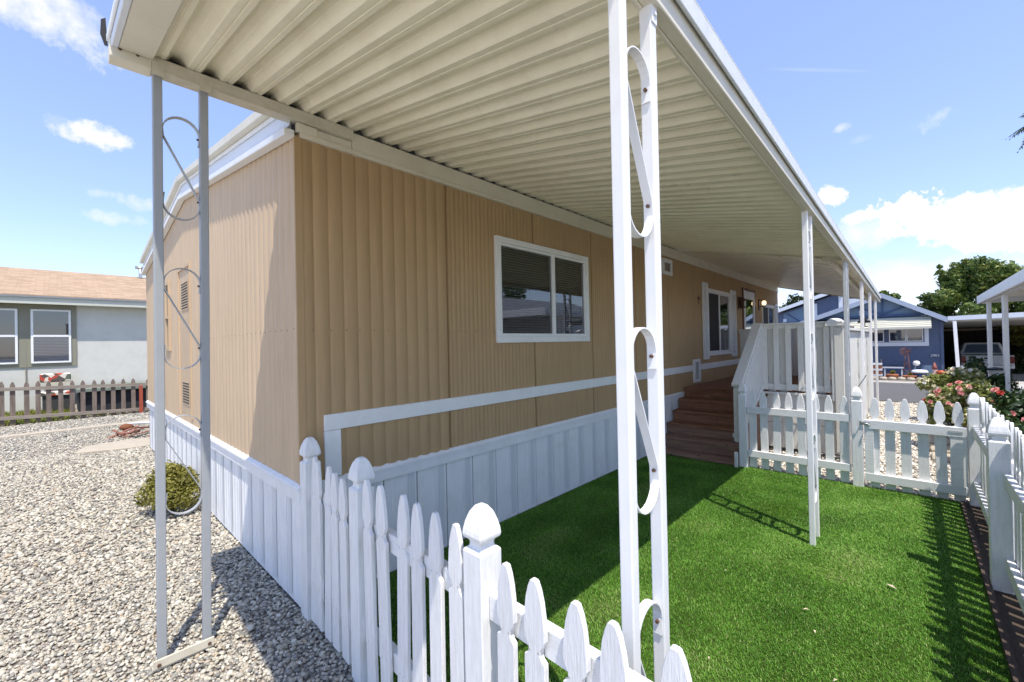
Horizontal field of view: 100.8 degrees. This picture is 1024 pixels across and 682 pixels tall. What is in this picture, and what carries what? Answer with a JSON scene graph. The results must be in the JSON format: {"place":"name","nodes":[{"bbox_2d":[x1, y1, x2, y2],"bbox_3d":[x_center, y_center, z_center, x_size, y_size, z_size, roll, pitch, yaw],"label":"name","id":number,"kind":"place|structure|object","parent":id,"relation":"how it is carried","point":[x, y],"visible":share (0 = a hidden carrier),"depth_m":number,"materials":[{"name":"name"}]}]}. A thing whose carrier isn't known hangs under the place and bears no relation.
{"place":"outdoors","nodes":[
{"label":"outdoors","id":0,"kind":"place"},
{"bbox_2d":[75,381,145,411],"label":"raised deck","id":1,"kind":"structure","parent":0,"point":[88,397],"depth_m":12.05,"materials":[{"name":"wood"}]},
{"bbox_2d":[0,379,1020,681],"bbox_3d":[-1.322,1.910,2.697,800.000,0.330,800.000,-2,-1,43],"label":"ground","id":2,"kind":"structure","parent":0,"point":[190,613],"depth_m":2.75,"materials":[{"name":"gravel"},{"name":"grass"}]},
{"bbox_2d":[5,409,76,425],"bbox_3d":[-15.138,2.058,8.981,3.230,0.042,8.200,-2,-1,43],"label":"grass strip","id":3,"kind":"object","parent":2,"relation":"on","point":[56,411],"depth_m":10.78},
{"bbox_2d":[39,373,70,410],"bbox_3d":[-13.443,1.486,12.488,0.650,1.060,0.640,-2,-1,43],"label":"garden bench","id":4,"kind":"object","parent":3,"relation":"on","point":[53,377],"visible":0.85,"depth_m":12.44,"materials":[{"name":"wicker"}]},
{"bbox_2d":[0,406,147,425],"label":"rough grass","id":5,"kind":"structure","parent":3,"relation":"on","point":[43,412],"depth_m":11.18,"materials":[{"name":"green plant"}]},
{"bbox_2d":[0,266,147,411],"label":"grey house","id":6,"kind":"structure","parent":2,"relation":"on","point":[87,328],"depth_m":13.20,"materials":[{"name":"paint"}]},
{"bbox_2d":[0,308,17,363],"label":"window","id":7,"kind":"structure","parent":6,"relation":"in","point":[8,316],"depth_m":12.13,"materials":[{"name":"grey glass"}]},
{"bbox_2d":[30,309,70,362],"bbox_3d":[-13.835,-0.142,12.733,0.044,1.595,0.820,-2,-1,43],"label":"window","id":8,"kind":"structure","parent":6,"relation":"in","point":[50,329],"depth_m":12.72,"materials":[{"name":"grey glass"}]},
{"bbox_2d":[0,378,148,426],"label":"weathered fence","id":9,"kind":"object","parent":2,"relation":"on","point":[38,388],"visible":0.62,"depth_m":10.74,"materials":[{"name":"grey wood"}]},
{"bbox_2d":[0,419,148,438],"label":"garden kerb","id":10,"kind":"structure","parent":2,"relation":"on","point":[56,430],"depth_m":9.21,"materials":[{"name":"concrete"}]},
{"bbox_2d":[0,411,232,599],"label":"gravel bed","id":11,"kind":"object","parent":2,"relation":"on","point":[26,468],"visible":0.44,"depth_m":4.58,"materials":[{"name":"grey gravel"}]},
{"bbox_2d":[74,437,149,453],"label":"paving slab","id":12,"kind":"structure","parent":11,"relation":"on","point":[122,445],"depth_m":7.47,"materials":[{"name":"concrete"}]},
{"bbox_2d":[105,428,130,438],"bbox_3d":[-7.907,1.866,8.533,0.049,0.023,0.595,9,10,-3],"label":"scrap wood","id":13,"kind":"object","parent":11,"relation":"on","point":[126,430],"visible":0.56,"depth_m":8.47,"materials":[{"name":"red wood"}]},
{"bbox_2d":[119,424,133,429],"bbox_3d":[-8.341,1.855,9.171,0.252,0.130,0.256,-2,-1,43],"label":"rock","id":14,"kind":"object","parent":11,"relation":"on","point":[124,426],"visible":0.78,"depth_m":9.09,"materials":[{"name":"stone"}]},
{"bbox_2d":[118,428,143,436],"bbox_3d":[-7.505,1.802,8.350,0.540,0.022,0.050,-18,0,5],"label":"scrap wood","id":15,"kind":"object","parent":11,"relation":"on","point":[130,432],"visible":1,"depth_m":8.33,"materials":[{"name":"red wood"}]},
{"bbox_2d":[123,430,149,437],"bbox_3d":[-7.216,1.787,8.323,0.670,0.022,0.049,-14,3,-23],"label":"scrap wood","id":16,"kind":"object","parent":11,"relation":"on","point":[136,433],"visible":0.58,"depth_m":8.26,"materials":[{"name":"red wood"}]},
{"bbox_2d":[127,421,148,424],"bbox_3d":[-8.071,1.821,9.347,1.013,0.125,0.150,-1,0,6],"label":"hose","id":17,"kind":"object","parent":11,"relation":"on","point":[141,422],"visible":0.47,"depth_m":9.37,"materials":[{"name":"white paint"}]},
{"bbox_2d":[132,460,200,512],"bbox_3d":[-3.599,1.526,4.435,0.739,0.568,0.556,-2,-1,43],"label":"shrub","id":18,"kind":"object","parent":11,"relation":"on","point":[181,485],"visible":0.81,"depth_m":4.33,"materials":[{"name":"green plant"}]},
{"bbox_2d":[0,537,354,681],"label":"gravel bed","id":19,"kind":"object","parent":2,"relation":"on","point":[145,672],"visible":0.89,"depth_m":2.58,"materials":[{"name":"grey gravel"}]},
{"bbox_2d":[140,112,778,612],"bbox_3d":[0.742,-0.152,9.940,7.210,3.761,13.588,-2,-1,43],"label":"mobile home","id":20,"kind":"object","parent":2,"relation":"on","point":[428,336],"visible":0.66,"depth_m":3.64,"materials":[{"name":"beige"}]},
{"bbox_2d":[164,281,170,350],"bbox_3d":[-4.823,-0.343,5.987,0.340,0.960,0.090,-2,-1,43],"label":"window","id":21,"kind":"structure","parent":20,"relation":"in","point":[167,303],"depth_m":5.92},
{"bbox_2d":[177,262,192,418],"bbox_3d":[-3.989,0.000,5.185,0.740,1.830,0.040,-2,-1,43],"label":"utility door","id":22,"kind":"structure","parent":20,"relation":"in","point":[183,276],"depth_m":5.18,"materials":[{"name":"beige metal"}]},
{"bbox_2d":[100,0,880,681],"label":"patio canopy","id":23,"kind":"object","parent":20,"relation":"attached to","point":[648,122],"visible":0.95,"depth_m":2.20,"materials":[{"name":"metal"}]},
{"bbox_2d":[494,235,589,342],"bbox_3d":[0.275,-0.495,4.655,0.332,1.019,1.573,-2,-1,43],"label":"window","id":24,"kind":"structure","parent":20,"relation":"in","point":[542,293],"depth_m":4.64,"materials":[{"name":"grey glass"}]},
{"bbox_2d":[708,288,731,355],"bbox_3d":[4.120,-0.370,8.732,0.332,1.304,1.438,-2,-1,43],"label":"window","id":25,"kind":"structure","parent":20,"relation":"in","point":[720,328],"depth_m":8.62,"materials":[{"name":"glass"}]},
{"bbox_2d":[742,287,755,328],"bbox_3d":[5.645,-0.259,10.312,0.280,1.980,1.160,-2,-1,43],"label":"front door","id":26,"kind":"structure","parent":20,"relation":"in","point":[749,312],"depth_m":10.22,"materials":[{"name":"white paint"}]},
{"bbox_2d":[761,303,774,323],"bbox_3d":[6.910,-0.438,11.694,0.332,1.104,1.378,-2,-1,43],"label":"window","id":27,"kind":"structure","parent":20,"relation":"in","point":[768,312],"depth_m":11.57,"materials":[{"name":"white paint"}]},
{"bbox_2d":[299,437,691,681],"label":"picket fence","id":28,"kind":"object","parent":2,"relation":"on","point":[491,618],"visible":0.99,"depth_m":1.72,"materials":[{"name":"paint"}]},
{"bbox_2d":[324,454,1011,681],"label":"lawn","id":29,"kind":"structure","parent":2,"relation":"on","point":[766,637],"depth_m":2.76,"materials":[{"name":"green plant"}]},
{"bbox_2d":[665,318,873,466],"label":"porch deck","id":30,"kind":"structure","parent":2,"relation":"on","point":[769,352],"depth_m":6.28,"materials":[{"name":"white wood"}]},
{"bbox_2d":[857,316,869,326],"bbox_3d":[6.574,-0.366,7.917,0.180,0.205,0.172,-2,-1,43],"label":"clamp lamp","id":31,"kind":"object","parent":30,"relation":"attached to","point":[866,320],"visible":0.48,"depth_m":7.86,"materials":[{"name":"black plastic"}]},
{"bbox_2d":[778,293,818,322],"bbox_3d":[24.311,-1.280,33.881,6.308,6.586,5.988,-1,0,4],"label":"tree","id":32,"kind":"object","parent":2,"relation":"on","point":[793,299],"visible":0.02,"depth_m":35.47,"materials":[{"name":"green plant"}]},
{"bbox_2d":[738,383,864,486],"bbox_3d":[3.471,1.110,5.178,1.263,1.165,0.097,-2,-1,43],"label":"picket fence","id":33,"kind":"object","parent":2,"relation":"on","point":[829,463],"visible":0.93,"depth_m":5.15,"materials":[{"name":"paint"}]},
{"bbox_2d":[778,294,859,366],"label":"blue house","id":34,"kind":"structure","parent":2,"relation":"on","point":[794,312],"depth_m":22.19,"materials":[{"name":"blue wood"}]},
{"bbox_2d":[749,401,968,501],"bbox_3d":[6.722,1.604,7.930,2.189,0.089,8.391,-2,-1,43],"label":"gravel bed","id":35,"kind":"object","parent":2,"relation":"on","point":[896,418],"visible":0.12,"depth_m":5.87,"materials":[{"name":"grey gravel"}]},
{"bbox_2d":[929,437,949,445],"bbox_3d":[6.649,1.574,6.601,0.220,0.065,0.420,-2,-1,43],"label":"stepping stone","id":36,"kind":"object","parent":35,"relation":"on","point":[931,440],"visible":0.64,"depth_m":6.52,"materials":[{"name":"stone"}]},
{"bbox_2d":[930,444,949,453],"bbox_3d":[6.238,1.580,6.164,0.220,0.065,0.420,-2,-1,43],"label":"stepping stone","id":37,"kind":"object","parent":35,"relation":"on","point":[932,447],"visible":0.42,"depth_m":6.11,"materials":[{"name":"stone"}]},
{"bbox_2d":[931,452,949,463],"bbox_3d":[5.827,1.585,5.727,0.220,0.065,0.420,-2,-1,43],"label":"stepping stone","id":38,"kind":"object","parent":35,"relation":"on","point":[933,457],"visible":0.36,"depth_m":5.66,"materials":[{"name":"stone"}]},
{"bbox_2d":[800,293,946,375],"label":"blue house","id":39,"kind":"structure","parent":2,"relation":"on","point":[917,331],"depth_m":17.60,"materials":[{"name":"blue wood"}]},
{"bbox_2d":[872,328,928,345],"bbox_3d":[15.995,-0.157,17.916,2.310,0.750,0.059,-2,-1,43],"label":"window","id":40,"kind":"structure","parent":39,"relation":"in","point":[897,337],"depth_m":17.64,"materials":[{"name":"white glass"}]},
{"bbox_2d":[921,365,931,375],"bbox_3d":[16.808,1.207,17.187,0.300,0.440,0.029,-2,-1,43],"label":"access door","id":41,"kind":"structure","parent":39,"relation":"in","point":[923,367],"depth_m":17.16,"materials":[{"name":"blue"}]},
{"bbox_2d":[879,290,901,298],"bbox_3d":[27.305,-0.912,30.580,2.126,5.668,2.372,-2,-1,43],"label":"tree","id":42,"kind":"object","parent":2,"relation":"on","point":[895,295],"visible":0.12,"depth_m":30.16,"materials":[{"name":"green plant"}]},
{"bbox_2d":[873,381,916,384],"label":"kerb","id":43,"kind":"structure","parent":2,"relation":"on","point":[892,382],"depth_m":14.84,"materials":[{"name":"concrete"}]},
{"bbox_2d":[915,292,957,317],"bbox_3d":[28.342,-0.706,28.326,4.138,5.190,2.323,-1,0,12],"label":"tree","id":44,"kind":"object","parent":2,"relation":"on","point":[929,305],"visible":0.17,"depth_m":28.00,"materials":[{"name":"green plant"}]},
{"bbox_2d":[967,393,980,506],"bbox_3d":[4.549,1.086,4.163,0.094,1.155,0.094,-2,-1,43],"label":"gate post","id":45,"kind":"object","parent":2,"relation":"on","point":[974,462],"visible":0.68,"depth_m":4.14,"materials":[{"name":"paint"}]},
{"bbox_2d":[860,398,968,501],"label":"garden gate","id":46,"kind":"structure","parent":45,"relation":"attached to","point":[958,486],"depth_m":4.43,"materials":[{"name":"paint"}]},
{"bbox_2d":[931,255,1023,330],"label":"tree","id":47,"kind":"object","parent":2,"relation":"on","point":[964,283],"visible":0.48,"depth_m":25.59,"materials":[{"name":"green plant"}]},
{"bbox_2d":[943,327,1023,368],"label":"dark shed","id":48,"kind":"structure","parent":2,"relation":"on","point":[974,335],"depth_m":23.55,"materials":[{"name":"brown wood"}]},
{"bbox_2d":[943,312,1023,366],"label":"carport","id":49,"kind":"object","parent":2,"relation":"on","point":[973,321],"visible":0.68,"depth_m":16.22,"materials":[{"name":"white metal"}]},
{"bbox_2d":[950,423,1023,681],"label":"rose bed","id":50,"kind":"object","parent":2,"relation":"on","point":[1011,611],"depth_m":2.62,"materials":[{"name":"brown soil"}]},
{"bbox_2d":[914,367,986,422],"bbox_3d":[8.436,1.036,8.054,0.895,1.100,0.923,-1,0,-6],"label":"rose bush","id":51,"kind":"object","parent":50,"relation":"on","point":[953,375],"visible":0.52,"depth_m":7.94,"materials":[{"name":"green plant"}]},
{"bbox_2d":[922,378,999,426],"bbox_3d":[6.487,1.067,6.098,0.630,1.093,0.919,-1,0,-9],"label":"rose bush","id":52,"kind":"object","parent":50,"relation":"on","point":[949,397],"visible":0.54,"depth_m":6.08,"materials":[{"name":"green plant"}]},
{"bbox_2d":[940,356,1021,393],"bbox_3d":[9.051,0.931,8.235,1.046,1.282,1.073,-2,-1,43],"label":"rose bush","id":53,"kind":"object","parent":50,"relation":"on","point":[996,380],"visible":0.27,"depth_m":7.96,"materials":[{"name":"green plant"}]},
{"bbox_2d":[967,387,1023,425],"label":"rose bush","id":54,"kind":"object","parent":50,"relation":"on","point":[1008,405],"visible":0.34,"depth_m":5.03,"materials":[{"name":"green plant"}]},
{"bbox_2d":[1013,389,1023,399],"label":"rose bush","id":55,"kind":"object","parent":50,"relation":"on","point":[1018,393],"visible":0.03,"depth_m":5.68,"materials":[{"name":"green plant"}]},
{"bbox_2d":[1014,417,1023,434],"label":"rose bush","id":56,"kind":"object","parent":50,"relation":"on","point":[1020,427],"visible":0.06,"depth_m":3.89,"materials":[{"name":"green plant"}]},
{"bbox_2d":[960,501,1022,681],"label":"lawn edging","id":57,"kind":"object","parent":2,"relation":"on","point":[1014,671],"visible":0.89,"depth_m":2.56,"materials":[{"name":"brown wood"}]},
{"bbox_2d":[972,397,1023,613],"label":"picket fence","id":58,"kind":"object","parent":2,"relation":"on","point":[999,492],"visible":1,"depth_m":2.75,"materials":[{"name":"paint"}]},
{"bbox_2d":[977,269,1023,394],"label":"white carport","id":59,"kind":"object","parent":2,"relation":"on","point":[1007,290],"visible":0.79,"depth_m":7.75,"materials":[{"name":"paint"}]},
{"bbox_2d":[997,325,1023,347],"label":"tree","id":60,"kind":"object","parent":2,"relation":"on","point":[1016,337],"visible":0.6,"depth_m":21.53,"materials":[{"name":"green plant"}]},
{"bbox_2d":[1005,113,1023,152],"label":"palm tree","id":61,"kind":"object","parent":2,"relation":"on","point":[1018,133],"visible":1,"depth_m":17.65,"materials":[{"name":"green plant"}]},
{"bbox_2d":[1011,342,1023,373],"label":"hedge","id":62,"kind":"object","parent":2,"relation":"on","point":[1019,369],"visible":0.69,"depth_m":21.09,"materials":[{"name":"green plant"}]},
{"bbox_2d":[0,0,1023,312],"label":"sky","id":63,"kind":"structure","parent":0,"point":[899,115],"materials":[{"name":"blue"}]},
{"bbox_2d":[873,359,882,376],"bbox_3d":[14.760,1.114,17.241,0.450,0.750,0.340,-2,-1,43],"label":"plant stand","id":64,"kind":"object","parent":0,"point":[879,370],"visible":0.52,"depth_m":17.07,"materials":[{"name":"wood"}]},
{"bbox_2d":[873,383,1023,408],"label":"road","id":65,"kind":"structure","parent":0,"point":[910,393],"depth_m":12.42,"materials":[{"name":"grey asphalt"}]},
{"bbox_2d":[983,372,1023,388],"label":"driveway","id":66,"kind":"structure","parent":0,"point":[1019,378],"depth_m":18.84,"materials":[{"name":"concrete"}]},
{"bbox_2d":[952,342,1014,375],"bbox_3d":[23.720,0.882,21.424,2.000,1.600,4.761,-2,-1,43],"label":"pickup truck","id":67,"kind":"object","parent":66,"relation":"on","point":[977,350],"visible":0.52,"depth_m":20.70,"materials":[{"name":"white metal"}]},
{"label":"garden bed","id":68,"kind":"structure","parent":0,"visible":0},
{"bbox_2d":[886,370,898,377],"bbox_3d":[14.961,1.319,16.683,0.399,0.364,0.399,-2,-1,43],"label":"clay pot","id":69,"kind":"object","parent":68,"relation":"on","point":[892,374],"visible":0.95,"depth_m":16.61,"materials":[{"name":"ceramic"}]},
{"bbox_2d":[882,367,903,376],"bbox_3d":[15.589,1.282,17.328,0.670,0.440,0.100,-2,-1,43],"label":"bench","id":70,"kind":"object","parent":68,"relation":"on","point":[892,367],"visible":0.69,"depth_m":17.32,"materials":[{"name":"white wood"}]},
{"bbox_2d":[900,348,910,374],"bbox_3d":[15.429,0.862,16.608,0.339,1.221,0.560,-2,-1,43],"label":"garden windmill","id":71,"kind":"object","parent":68,"relation":"on","point":[907,351],"visible":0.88,"depth_m":16.43,"materials":[{"name":"metal"}]},
{"bbox_2d":[902,372,916,378],"bbox_3d":[15.216,1.340,16.238,0.432,0.307,0.432,-2,-1,43],"label":"clay pot","id":72,"kind":"object","parent":68,"relation":"on","point":[910,374],"visible":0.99,"depth_m":16.19,"materials":[{"name":"ceramic"}]},
{"bbox_2d":[913,361,919,369],"bbox_3d":[15.693,1.125,16.444,0.220,0.722,0.220,-2,-1,43],"label":"garden ornament","id":73,"kind":"object","parent":68,"relation":"on","point":[916,363],"visible":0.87,"depth_m":16.40,"materials":[{"name":"metal"}]},
{"bbox_2d":[911,367,928,377],"bbox_3d":[15.596,1.245,16.221,0.500,0.480,0.500,-2,-1,43],"label":"blue urn","id":74,"kind":"object","parent":68,"relation":"on","point":[919,372],"visible":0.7,"depth_m":16.06,"materials":[{"name":"ceramic"}]},
{"bbox_2d":[931,362,936,373],"bbox_3d":[15.858,1.138,15.904,0.240,0.680,0.240,-2,-1,43],"label":"garden gnome","id":75,"kind":"object","parent":68,"relation":"on","point":[934,368],"visible":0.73,"depth_m":15.87,"materials":[{"name":"ceramic"}]}
]}

